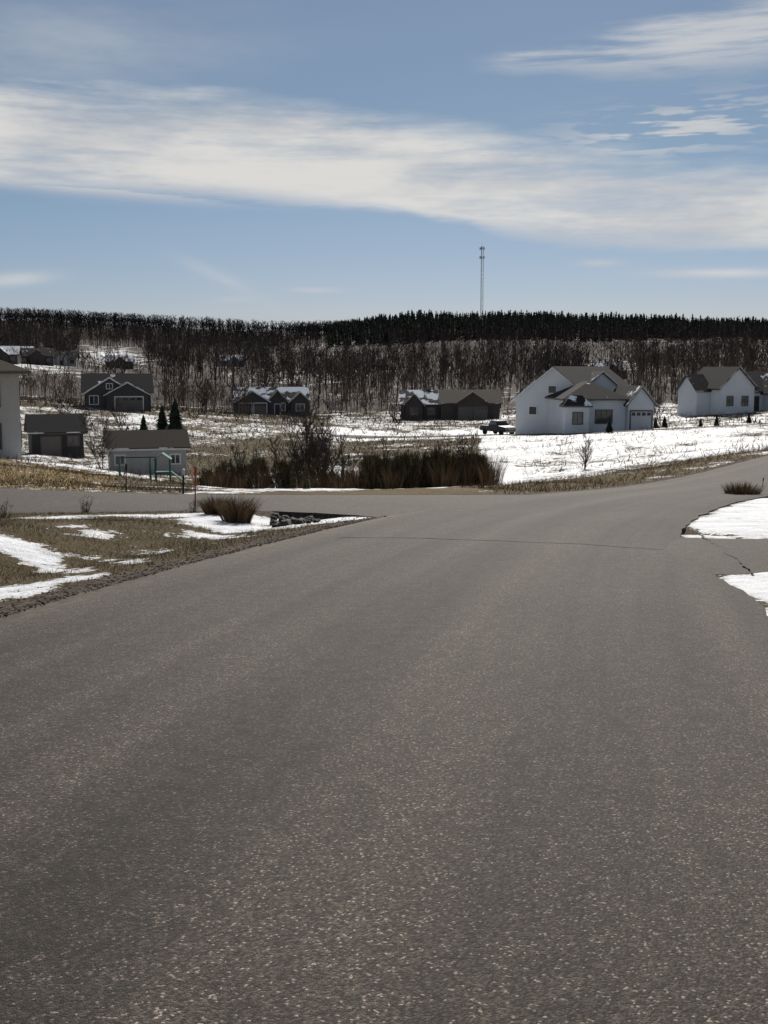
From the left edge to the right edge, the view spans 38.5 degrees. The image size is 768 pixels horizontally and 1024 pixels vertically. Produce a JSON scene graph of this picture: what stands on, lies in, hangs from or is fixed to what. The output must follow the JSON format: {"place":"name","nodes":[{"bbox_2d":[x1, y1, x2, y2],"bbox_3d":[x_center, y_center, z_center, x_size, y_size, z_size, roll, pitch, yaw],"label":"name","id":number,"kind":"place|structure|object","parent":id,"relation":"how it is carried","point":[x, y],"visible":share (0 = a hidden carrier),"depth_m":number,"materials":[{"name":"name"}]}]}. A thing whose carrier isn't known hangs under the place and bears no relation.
{"place":"outdoors","nodes":[
{"label":"outdoors","id":0,"kind":"place"},
{"bbox_2d":[0,509,347,601],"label":"dry grass","id":1,"kind":"structure","parent":0,"point":[206,544],"depth_m":17.61,"materials":[{"name":"brown plant"}]},
{"bbox_2d":[195,494,235,514],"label":"ornamental grass","id":2,"kind":"object","parent":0,"point":[207,509],"depth_m":23.65,"materials":[{"name":"brown plant"}]},
{"bbox_2d":[208,492,265,523],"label":"ornamental grass","id":3,"kind":"object","parent":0,"point":[233,513],"depth_m":22.33,"materials":[{"name":"brown plant"}]},
{"bbox_2d":[0,488,522,518],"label":"side road","id":4,"kind":"structure","parent":0,"point":[290,506],"depth_m":26.88,"materials":[{"name":"grey asphalt"}]},
{"bbox_2d":[187,450,508,488],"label":"reed grass","id":5,"kind":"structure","parent":0,"point":[492,475],"depth_m":50.16,"materials":[{"name":"brown plant"}]},
{"bbox_2d":[0,456,767,1023],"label":"road","id":6,"kind":"structure","parent":0,"point":[416,768],"depth_m":4.93,"materials":[{"name":"grey asphalt"}]},
{"bbox_2d":[425,537,651,548],"bbox_3d":[1.599,0.435,16.152,4.904,0.106,0.233,3,8,22],"label":"pavement crack","id":7,"kind":"object","parent":6,"relation":"on","point":[531,541],"visible":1,"depth_m":15.95,"materials":[{"name":"black asphalt"}]},
{"bbox_2d":[0,321,767,616],"bbox_3d":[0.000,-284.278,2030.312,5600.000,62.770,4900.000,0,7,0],"label":"ground","id":8,"kind":"structure","parent":0,"point":[745,520],"depth_m":71.69,"materials":[{"name":"white snow"}]},
{"bbox_2d":[0,498,11,518],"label":"bare shrub","id":9,"kind":"object","parent":8,"relation":"on","point":[3,516],"visible":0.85,"depth_m":23.27,"materials":[{"name":"brown plant"}]},
{"bbox_2d":[0,374,21,459],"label":"walls","id":10,"kind":"structure","parent":8,"relation":"on","point":[10,414],"depth_m":70.05,"materials":[{"name":"beige"}]},
{"bbox_2d":[0,381,22,449],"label":"windows","id":11,"kind":"structure","parent":10,"relation":"attached to","point":[1,446],"depth_m":70.01,"materials":[{"name":"white glass"}]},
{"bbox_2d":[0,360,30,373],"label":"roof","id":12,"kind":"structure","parent":10,"relation":"on","point":[7,368],"depth_m":69.33,"materials":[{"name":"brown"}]},
{"bbox_2d":[0,346,22,363],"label":"distant barn","id":13,"kind":"structure","parent":8,"relation":"on","point":[12,356],"depth_m":377.12,"materials":[{"name":"white"}]},
{"bbox_2d":[21,348,54,365],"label":"distant farmhouse","id":14,"kind":"object","parent":8,"relation":"on","point":[42,356],"visible":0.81,"depth_m":391.25,"materials":[{"name":"grey"}]},
{"bbox_2d":[22,358,50,361],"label":"windows","id":15,"kind":"structure","parent":14,"relation":"in","point":[47,359],"depth_m":391.96,"materials":[{"name":"grey glass"}]},
{"bbox_2d":[24,413,87,457],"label":"barn","id":16,"kind":"structure","parent":8,"relation":"on","point":[56,434],"depth_m":97.24,"materials":[{"name":"grey wood"}]},
{"bbox_2d":[40,435,61,455],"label":"doors","id":17,"kind":"structure","parent":16,"relation":"in","point":[52,445],"depth_m":96.78,"materials":[{"name":"grey metal"}]},
{"bbox_2d":[67,435,79,446],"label":"windows","id":18,"kind":"structure","parent":16,"relation":"in","point":[72,440],"depth_m":97.45,"materials":[{"name":"grey glass"}]},
{"bbox_2d":[49,384,83,413],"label":"bare tree","id":19,"kind":"object","parent":8,"relation":"on","point":[62,405],"visible":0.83,"depth_m":118.62,"materials":[{"name":"brown plant"}]},
{"bbox_2d":[54,351,79,366],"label":"hillside cottage","id":20,"kind":"structure","parent":8,"relation":"on","point":[58,358],"depth_m":436.36,"materials":[{"name":"beige"}]},
{"bbox_2d":[79,495,92,511],"bbox_3d":[-6.821,-0.109,25.214,0.360,0.639,0.318,5,9,35],"label":"bare shrub","id":21,"kind":"object","parent":8,"relation":"on","point":[86,505],"visible":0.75,"depth_m":25.22,"materials":[{"name":"brown plant"}]},
{"bbox_2d":[78,399,116,469],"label":"bare tree","id":22,"kind":"object","parent":8,"relation":"on","point":[86,423],"visible":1,"depth_m":77.55,"materials":[{"name":"brown plant"}]},
{"bbox_2d":[0,461,230,492],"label":"dry grass bank","id":23,"kind":"structure","parent":8,"relation":"on","point":[53,483],"depth_m":39.70,"materials":[{"name":"brown plant"}]},
{"bbox_2d":[84,379,150,411],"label":"walls","id":24,"kind":"structure","parent":8,"relation":"on","point":[107,400],"depth_m":164.61,"materials":[{"name":"grey wood"}]},
{"bbox_2d":[89,383,112,404],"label":"windows","id":25,"kind":"structure","parent":24,"relation":"attached to","point":[93,399],"depth_m":164.37,"materials":[{"name":"white glass"}]},
{"bbox_2d":[81,373,153,395],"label":"roof","id":26,"kind":"structure","parent":24,"relation":"on","point":[143,382],"depth_m":168.98,"materials":[{"name":"grey"}]},
{"bbox_2d":[114,396,143,410],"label":"doors","id":27,"kind":"structure","parent":24,"relation":"attached to","point":[127,402],"depth_m":165.01,"materials":[{"name":"grey metal"}]},
{"bbox_2d":[108,398,128,429],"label":"bare tree","id":28,"kind":"object","parent":8,"relation":"on","point":[114,415],"visible":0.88,"depth_m":119.24,"materials":[{"name":"brown plant"}]},
{"bbox_2d":[106,357,133,368],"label":"walls","id":29,"kind":"structure","parent":8,"relation":"on","point":[128,367],"depth_m":494.63,"materials":[{"name":"brown"}]},
{"bbox_2d":[107,355,134,361],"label":"roof","id":30,"kind":"structure","parent":29,"relation":"on","point":[130,356],"depth_m":498.27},
{"bbox_2d":[125,463,126,490],"bbox_3d":[-7.591,-0.975,32.404,0.074,0.931,0.058,3,8,22],"label":"lot stake","id":31,"kind":"object","parent":8,"relation":"on","point":[126,476],"visible":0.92,"depth_m":32.38,"materials":[{"name":"brown wood"}]},
{"bbox_2d":[117,456,170,480],"bbox_3d":[-13.545,-2.141,62.222,2.938,2.002,1.568,-1,7,-9],"label":"steel frame","id":32,"kind":"object","parent":8,"relation":"on","point":[155,462],"visible":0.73,"depth_m":61.97,"materials":[{"name":"green metal"}]},
{"bbox_2d":[139,415,148,429],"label":"spruce tree","id":33,"kind":"object","parent":8,"relation":"on","point":[143,425],"visible":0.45,"depth_m":107.60,"materials":[{"name":"green plant"}]},
{"bbox_2d":[104,429,190,475],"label":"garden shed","id":34,"kind":"structure","parent":8,"relation":"on","point":[174,445],"depth_m":79.37,"materials":[{"name":"beige wood"}]},
{"bbox_2d":[114,453,180,465],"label":"windows","id":35,"kind":"structure","parent":34,"relation":"in","point":[176,457],"depth_m":79.51,"materials":[{"name":"white glass"}]},
{"bbox_2d":[133,451,163,474],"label":"doors","id":36,"kind":"structure","parent":34,"relation":"in","point":[142,463],"depth_m":79.11,"materials":[{"name":"beige"}]},
{"bbox_2d":[155,406,168,429],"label":"spruce tree","id":37,"kind":"object","parent":8,"relation":"on","point":[162,424],"visible":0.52,"depth_m":111.39,"materials":[{"name":"green plant"}]},
{"bbox_2d":[153,452,188,484],"bbox_3d":[-12.030,-2.401,62.416,2.000,1.940,1.200,-1,7,-9],"label":"canopy and slide","id":38,"kind":"object","parent":8,"relation":"on","point":[166,455],"visible":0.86,"depth_m":62.29,"materials":[{"name":"white plastic"}]},
{"bbox_2d":[166,399,193,448],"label":"spruce tree","id":39,"kind":"object","parent":8,"relation":"on","point":[175,421],"visible":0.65,"depth_m":109.30,"materials":[{"name":"green plant"}]},
{"bbox_2d":[182,468,184,493],"bbox_3d":[-5.780,-0.840,31.721,0.097,0.831,0.086,3,8,22],"label":"utility marker","id":40,"kind":"object","parent":8,"relation":"on","point":[183,471],"visible":0.92,"depth_m":31.70,"materials":[{"name":"plastic"}]},
{"bbox_2d":[0,307,382,345],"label":"ridge woodland","id":41,"kind":"object","parent":8,"relation":"on","point":[101,320],"visible":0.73,"depth_m":1017.63,"materials":[{"name":"plant"}]},
{"bbox_2d":[0,516,386,617],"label":"shoulder gravel","id":42,"kind":"structure","parent":8,"relation":"on","point":[154,572],"depth_m":13.39,"materials":[{"name":"grey gravel"}]},
{"bbox_2d":[186,500,201,512],"bbox_3d":[-4.217,-0.043,24.373,0.310,0.502,0.329,4,8,27],"label":"bare shrub","id":43,"kind":"object","parent":8,"relation":"on","point":[193,509],"visible":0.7,"depth_m":24.37,"materials":[{"name":"brown plant"}]},
{"bbox_2d":[194,466,196,506],"bbox_3d":[-4.409,-0.487,25.721,0.069,1.180,0.053,-3,8,-22],"label":"marker stake","id":44,"kind":"object","parent":8,"relation":"on","point":[195,467],"visible":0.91,"depth_m":25.68,"materials":[{"name":"plastic"}]},
{"bbox_2d":[193,377,211,412],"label":"bare tree","id":45,"kind":"object","parent":8,"relation":"on","point":[205,400],"visible":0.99,"depth_m":174.64,"materials":[{"name":"brown plant"}]},
{"bbox_2d":[220,355,243,366],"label":"distant cabin","id":46,"kind":"object","parent":8,"relation":"on","point":[230,360],"visible":0.18,"depth_m":554.71,"materials":[{"name":"beige"}]},
{"bbox_2d":[229,445,259,472],"bbox_3d":[-7.209,-2.257,57.236,1.664,2.865,1.457,-5,9,-33],"label":"bare tree","id":47,"kind":"object","parent":8,"relation":"on","point":[241,462],"visible":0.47,"depth_m":57.08,"materials":[{"name":"brown plant"}]},
{"bbox_2d":[233,391,309,415],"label":"walls","id":48,"kind":"structure","parent":8,"relation":"on","point":[277,397],"depth_m":217.79,"materials":[{"name":"grey wood"}]},
{"bbox_2d":[240,403,280,414],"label":"doors","id":49,"kind":"structure","parent":48,"relation":"attached to","point":[258,407],"depth_m":216.66,"materials":[{"name":"grey metal"}]},
{"bbox_2d":[230,387,311,402],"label":"roof","id":50,"kind":"structure","parent":48,"relation":"on","point":[289,393],"depth_m":220.37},
{"bbox_2d":[281,403,304,410],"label":"windows","id":51,"kind":"structure","parent":48,"relation":"attached to","point":[297,407],"depth_m":218.22,"materials":[{"name":"grey glass"}]},
{"bbox_2d":[201,454,351,488],"bbox_3d":[-5.122,-1.852,52.602,7.651,2.115,2.176,0,7,0],"label":"hedge","id":52,"kind":"object","parent":8,"relation":"on","point":[281,475],"visible":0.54,"depth_m":52.23,"materials":[{"name":"brown plant"}]},
{"bbox_2d":[266,437,305,468],"bbox_3d":[-4.882,-2.375,57.169,2.308,3.307,2.078,1,7,8],"label":"bare tree","id":53,"kind":"object","parent":8,"relation":"on","point":[276,457],"visible":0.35,"depth_m":56.97,"materials":[{"name":"brown plant"}]},
{"bbox_2d":[289,463,297,488],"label":"arborvitae","id":54,"kind":"object","parent":8,"relation":"on","point":[293,479],"visible":0.99,"depth_m":44.11,"materials":[{"name":"green plant"}]},
{"bbox_2d":[269,513,320,527],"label":"culvert rocks","id":55,"kind":"object","parent":8,"relation":"on","point":[286,520],"visible":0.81,"depth_m":21.79,"materials":[{"name":"grey stone"}]},
{"bbox_2d":[302,462,310,488],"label":"arborvitae","id":56,"kind":"object","parent":8,"relation":"on","point":[306,483],"visible":1,"depth_m":43.10,"materials":[{"name":"green plant"}]},
{"bbox_2d":[277,396,337,471],"bbox_3d":[-3.716,-3.344,55.000,2.972,5.138,3.258,7,10,41],"label":"bare tree","id":57,"kind":"object","parent":8,"relation":"on","point":[312,450],"visible":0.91,"depth_m":54.47,"materials":[{"name":"brown plant"}]},
{"bbox_2d":[301,416,348,477],"bbox_3d":[-2.983,-2.957,57.288,2.356,4.463,2.659,-6,9,-39],"label":"bare tree","id":58,"kind":"object","parent":8,"relation":"on","point":[326,462],"visible":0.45,"depth_m":57.17,"materials":[{"name":"brown plant"}]},
{"bbox_2d":[324,444,360,477],"bbox_3d":[-2.160,-2.153,56.443,1.946,2.863,2.028,-2,8,-17],"label":"bare tree","id":59,"kind":"object","parent":8,"relation":"on","point":[345,459],"visible":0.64,"depth_m":56.43,"materials":[{"name":"brown plant"}]},
{"bbox_2d":[355,381,379,420],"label":"bare tree","id":60,"kind":"object","parent":8,"relation":"on","point":[365,398],"visible":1,"depth_m":183.95,"materials":[{"name":"brown plant"}]},
{"bbox_2d":[373,441,390,459],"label":"bare tree","id":61,"kind":"object","parent":8,"relation":"on","point":[383,454],"visible":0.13,"depth_m":55.20,"materials":[{"name":"brown plant"}]},
{"bbox_2d":[0,313,767,403],"bbox_3d":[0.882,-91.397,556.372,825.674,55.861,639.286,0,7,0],"label":"bare woodland","id":62,"kind":"object","parent":8,"relation":"on","point":[13,335],"visible":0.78,"depth_m":550.25,"materials":[{"name":"brown plant"}]},
{"bbox_2d":[0,325,767,415],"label":"pale brushwood","id":63,"kind":"object","parent":8,"relation":"on","point":[182,391],"visible":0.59,"depth_m":254.54,"materials":[{"name":"brown plant"}]},
{"bbox_2d":[0,309,767,381],"bbox_3d":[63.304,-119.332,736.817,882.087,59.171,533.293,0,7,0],"label":"conifer forest","id":64,"kind":"object","parent":8,"relation":"on","point":[405,319],"visible":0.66,"depth_m":830.54,"materials":[{"name":"plant"}]},
{"bbox_2d":[0,420,767,487],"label":"dry weeds","id":65,"kind":"object","parent":8,"relation":"on","point":[347,441],"visible":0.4,"depth_m":99.99,"materials":[{"name":"brown plant"}]},
{"bbox_2d":[385,397,406,428],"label":"bare tree","id":66,"kind":"object","parent":8,"relation":"on","point":[395,419],"visible":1,"depth_m":164.22,"materials":[{"name":"brown plant"}]},
{"bbox_2d":[356,445,491,488],"bbox_3d":[1.917,-1.964,50.981,6.546,2.499,3.396,0,7,0],"label":"tall hedge","id":67,"kind":"object","parent":8,"relation":"on","point":[415,464],"visible":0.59,"depth_m":50.09,"materials":[{"name":"brown plant"}]},
{"bbox_2d":[411,440,443,458],"bbox_3d":[2.116,-2.236,54.232,1.810,2.766,1.682,-3,8,-25],"label":"bare tree","id":68,"kind":"object","parent":8,"relation":"on","point":[430,449],"visible":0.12,"depth_m":54.20,"materials":[{"name":"brown plant"}]},
{"bbox_2d":[401,386,499,420],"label":"walls","id":69,"kind":"structure","parent":8,"relation":"on","point":[449,411],"depth_m":197.35,"materials":[{"name":"brown wood"}]},
{"bbox_2d":[410,407,436,415],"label":"windows","id":70,"kind":"structure","parent":69,"relation":"attached to","point":[414,411],"depth_m":198.80,"materials":[{"name":"grey glass"}]},
{"bbox_2d":[398,389,502,406],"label":"roof","id":71,"kind":"structure","parent":69,"relation":"on","point":[440,397],"depth_m":199.91,"materials":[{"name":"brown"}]},
{"bbox_2d":[435,406,487,419],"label":"doors","id":72,"kind":"structure","parent":69,"relation":"attached to","point":[476,415],"depth_m":196.25,"materials":[{"name":"brown paint"}]},
{"bbox_2d":[446,434,475,456],"bbox_3d":[3.767,-2.425,54.229,1.398,2.897,1.757,6,10,40],"label":"bare tree","id":73,"kind":"object","parent":8,"relation":"on","point":[463,446],"visible":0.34,"depth_m":54.00,"materials":[{"name":"brown plant"}]},
{"bbox_2d":[454,373,467,389],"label":"bare tree","id":74,"kind":"object","parent":8,"relation":"on","point":[460,386],"visible":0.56,"depth_m":213.54,"materials":[{"name":"brown plant"}]},
{"bbox_2d":[479,246,484,318],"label":"radio mast","id":75,"kind":"object","parent":8,"relation":"on","point":[481,249],"visible":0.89,"depth_m":881.15,"materials":[{"name":"metal"}]},
{"bbox_2d":[516,369,572,434],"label":"walls","id":76,"kind":"structure","parent":8,"relation":"on","point":[535,394],"depth_m":131.82,"materials":[{"name":"white wood"}]},
{"bbox_2d":[528,385,556,414],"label":"windows","id":77,"kind":"structure","parent":76,"relation":"attached to","point":[552,389],"depth_m":131.84,"materials":[{"name":"white glass"}]},
{"bbox_2d":[510,366,628,401],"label":"roof","id":78,"kind":"structure","parent":76,"relation":"on","point":[573,375],"depth_m":132.39,"materials":[{"name":"grey"}]},
{"bbox_2d":[576,433,593,468],"bbox_3d":[11.392,-3.377,62.137,1.107,2.338,1.246,-7,10,-42],"label":"bare tree","id":79,"kind":"object","parent":8,"relation":"on","point":[587,454],"visible":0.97,"depth_m":62.09,"materials":[{"name":"brown plant"}]},
{"bbox_2d":[545,371,657,433],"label":"white garage wing","id":80,"kind":"structure","parent":8,"relation":"on","point":[596,401],"depth_m":122.59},
{"bbox_2d":[572,409,612,424],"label":"windows","id":81,"kind":"structure","parent":80,"relation":"in","point":[601,416],"depth_m":122.61,"materials":[{"name":"grey glass"}]},
{"bbox_2d":[629,410,652,429],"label":"doors","id":82,"kind":"structure","parent":80,"relation":"in","point":[644,425],"depth_m":122.17,"materials":[{"name":"paint"}]},
{"bbox_2d":[604,416,613,432],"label":"young spruce","id":83,"kind":"object","parent":8,"relation":"on","point":[608,428],"visible":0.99,"depth_m":109.63,"materials":[{"name":"green plant"}]},
{"bbox_2d":[453,447,767,493],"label":"field stubble","id":84,"kind":"object","parent":8,"relation":"on","point":[546,481],"visible":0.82,"depth_m":44.63,"materials":[{"name":"brown plant"}]},
{"bbox_2d":[653,417,659,427],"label":"young spruce","id":85,"kind":"object","parent":8,"relation":"on","point":[655,423],"visible":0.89,"depth_m":139.54,"materials":[{"name":"green plant"}]},
{"bbox_2d":[648,385,666,424],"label":"bare tree","id":86,"kind":"object","parent":8,"relation":"on","point":[659,400],"visible":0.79,"depth_m":149.00,"materials":[{"name":"brown plant"}]},
{"bbox_2d":[661,416,667,427],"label":"young spruce","id":87,"kind":"object","parent":8,"relation":"on","point":[664,423],"visible":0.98,"depth_m":124.57,"materials":[{"name":"green plant"}]},
{"bbox_2d":[714,415,719,425],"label":"young spruce","id":88,"kind":"object","parent":8,"relation":"on","point":[717,422],"visible":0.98,"depth_m":117.58,"materials":[{"name":"green plant"}]},
{"bbox_2d":[675,367,767,415],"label":"white farmhouse","id":89,"kind":"object","parent":8,"relation":"on","point":[713,390],"visible":0.96,"depth_m":163.13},
{"bbox_2d":[726,396,748,405],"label":"windows","id":90,"kind":"structure","parent":89,"relation":"in","point":[730,399],"depth_m":160.98,"materials":[{"name":"grey glass"}]},
{"bbox_2d":[754,396,759,410],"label":"doors","id":91,"kind":"structure","parent":89,"relation":"in","point":[756,398],"depth_m":163.91,"materials":[{"name":"paint"}]},
{"bbox_2d":[721,480,763,494],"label":"ornamental grass","id":92,"kind":"object","parent":8,"relation":"on","point":[744,489],"depth_m":30.02,"materials":[{"name":"brown plant"}]},
{"bbox_2d":[745,413,751,422],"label":"young spruce","id":93,"kind":"object","parent":8,"relation":"on","point":[748,419],"visible":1,"depth_m":124.54,"materials":[{"name":"green plant"}]},
{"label":"walls","id":94,"kind":"object","parent":8,"relation":"on","visible":0},
{"bbox_2d":[592,363,627,370],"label":"roof","id":95,"kind":"structure","parent":94,"relation":"on","point":[612,363],"depth_m":429.66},
{"bbox_2d":[0,0,767,333],"label":"sky","id":96,"kind":"structure","parent":0,"point":[287,161],"materials":[{"name":"blue"}]},
{"bbox_2d":[20,393,767,441],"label":"dry weeds meadow","id":97,"kind":"structure","parent":0,"point":[41,398],"depth_m":167.68,"materials":[{"name":"brown plant"}]},
{"bbox_2d":[329,423,766,437],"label":"residential street","id":98,"kind":"structure","parent":0,"point":[364,436],"depth_m":129.93,"materials":[{"name":"grey asphalt"}]},
{"bbox_2d":[480,420,515,434],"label":"pickup truck","id":99,"kind":"object","parent":98,"relation":"on","point":[501,427],"visible":0.9,"depth_m":143.76,"materials":[{"name":"paint"}]},
{"bbox_2d":[667,537,767,574],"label":"driveway","id":100,"kind":"structure","parent":0,"point":[709,556],"depth_m":14.65,"materials":[{"name":"concrete"}]},
{"bbox_2d":[690,527,753,572],"bbox_3d":[4.787,0.482,15.733,0.158,0.383,6.423,1,7,10],"label":"driveway joint","id":101,"kind":"object","parent":100,"relation":"on","point":[743,564],"visible":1,"depth_m":14.80,"materials":[{"name":"black asphalt"}]}
]}

